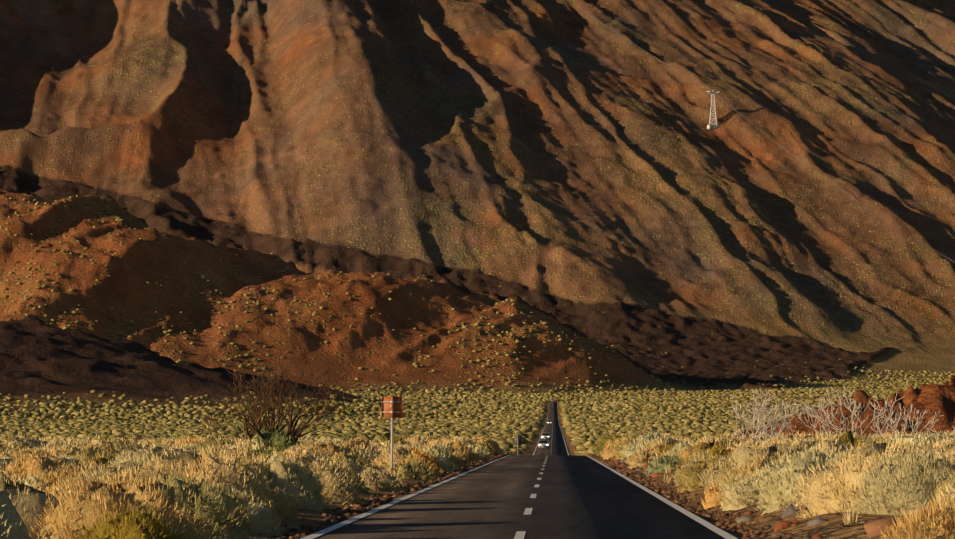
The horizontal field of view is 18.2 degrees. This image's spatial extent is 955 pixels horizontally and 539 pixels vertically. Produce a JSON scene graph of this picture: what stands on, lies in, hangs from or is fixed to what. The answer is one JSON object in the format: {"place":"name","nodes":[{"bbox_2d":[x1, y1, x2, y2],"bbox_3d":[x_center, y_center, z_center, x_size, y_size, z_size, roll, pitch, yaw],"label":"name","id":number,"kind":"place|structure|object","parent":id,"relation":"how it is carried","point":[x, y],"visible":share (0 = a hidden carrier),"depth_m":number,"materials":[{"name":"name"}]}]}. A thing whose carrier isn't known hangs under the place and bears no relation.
{"place":"outdoors","nodes":[
{"label":"outdoors","id":0,"kind":"place"},
{"bbox_2d":[0,0,954,538],"bbox_3d":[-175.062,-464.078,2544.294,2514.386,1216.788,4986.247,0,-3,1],"label":"terrain","id":1,"kind":"structure","parent":0,"point":[584,174],"depth_m":3402.36,"materials":[{"name":"brown stone"}]},
{"bbox_2d":[233,401,353,449],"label":"bush leaves","id":2,"kind":"object","parent":1,"relation":"on","point":[281,442],"visible":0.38,"depth_m":107.66,"materials":[{"name":"green plant"}]},
{"bbox_2d":[382,396,401,469],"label":"road sign","id":3,"kind":"object","parent":1,"relation":"on","point":[392,407],"visible":0.96,"depth_m":90.03,"materials":[{"name":"paint"}]},
{"bbox_2d":[0,194,954,454],"bbox_3d":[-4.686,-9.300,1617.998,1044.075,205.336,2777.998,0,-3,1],"label":"shrubs","id":4,"kind":"object","parent":1,"relation":"on","point":[586,423],"visible":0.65,"depth_m":1359.72,"materials":[{"name":"green plant"}]},
{"bbox_2d":[0,428,954,538],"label":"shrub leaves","id":5,"kind":"object","parent":1,"relation":"on","point":[913,449],"visible":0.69,"depth_m":46.79,"materials":[{"name":"yellow plant"}]},
{"bbox_2d":[0,430,954,538],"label":"shrubs","id":6,"kind":"object","parent":1,"relation":"on","point":[261,515],"visible":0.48,"depth_m":40.18,"materials":[{"name":"plant"}]},
{"bbox_2d":[50,461,926,538],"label":"grass tufts","id":7,"kind":"object","parent":1,"relation":"on","point":[850,519],"visible":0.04,"depth_m":34.77,"materials":[{"name":"yellow plant"}]},
{"bbox_2d":[514,435,520,454],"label":"dark sign","id":8,"kind":"object","parent":1,"relation":"on","point":[517,440],"visible":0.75,"depth_m":329.49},
{"bbox_2d":[103,339,954,457],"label":"bare shrubs","id":9,"kind":"object","parent":1,"relation":"on","point":[257,426],"visible":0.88,"depth_m":109.49,"materials":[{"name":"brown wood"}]},
{"bbox_2d":[360,455,898,538],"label":"rocks","id":10,"kind":"object","parent":1,"relation":"on","point":[874,528],"visible":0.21,"depth_m":36.91,"materials":[{"name":"brown stone"}]},
{"bbox_2d":[569,0,954,261],"bbox_3d":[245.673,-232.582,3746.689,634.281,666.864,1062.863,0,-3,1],"label":"cable car line","id":11,"kind":"object","parent":1,"relation":"on","point":[710,127],"visible":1,"depth_m":3758.53,"materials":[{"name":"metal"}]},
{"bbox_2d":[296,401,742,538],"bbox_3d":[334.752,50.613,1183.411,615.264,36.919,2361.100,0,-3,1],"label":"road asphalt","id":12,"kind":"structure","parent":0,"point":[581,497],"depth_m":51.07,"materials":[{"name":"grey asphalt"}]},
{"bbox_2d":[301,409,548,538],"bbox_3d":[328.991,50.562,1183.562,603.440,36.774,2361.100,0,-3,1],"label":"road edge line","id":13,"kind":"object","parent":12,"relation":"on","point":[326,530],"visible":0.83,"depth_m":51.33,"materials":[{"name":"white paint"}]},
{"bbox_2d":[259,453,786,538],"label":"gravel shoulder","id":14,"kind":"object","parent":12,"relation":"on","point":[722,519],"visible":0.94,"depth_m":54.13},
{"bbox_2d":[514,425,552,538],"bbox_3d":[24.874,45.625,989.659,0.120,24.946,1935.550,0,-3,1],"label":"lane dashes","id":15,"kind":"object","parent":12,"relation":"on","point":[521,534],"visible":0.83,"depth_m":48.28,"materials":[{"name":"white paint"}]},
{"bbox_2d":[538,440,548,448],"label":"car","id":16,"kind":"object","parent":12,"relation":"on","point":[543,443],"visible":1,"depth_m":497.83,"materials":[{"name":"paint"}]},
{"bbox_2d":[540,433,550,439],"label":"car","id":17,"kind":"object","parent":12,"relation":"on","point":[545,435],"visible":1,"depth_m":615.27,"materials":[{"name":"paint"}]},
{"bbox_2d":[557,409,737,538],"bbox_3d":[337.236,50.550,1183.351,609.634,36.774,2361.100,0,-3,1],"label":"road edge line","id":18,"kind":"object","parent":12,"relation":"on","point":[719,531],"visible":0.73,"depth_m":51.33,"materials":[{"name":"white paint"}]}
]}

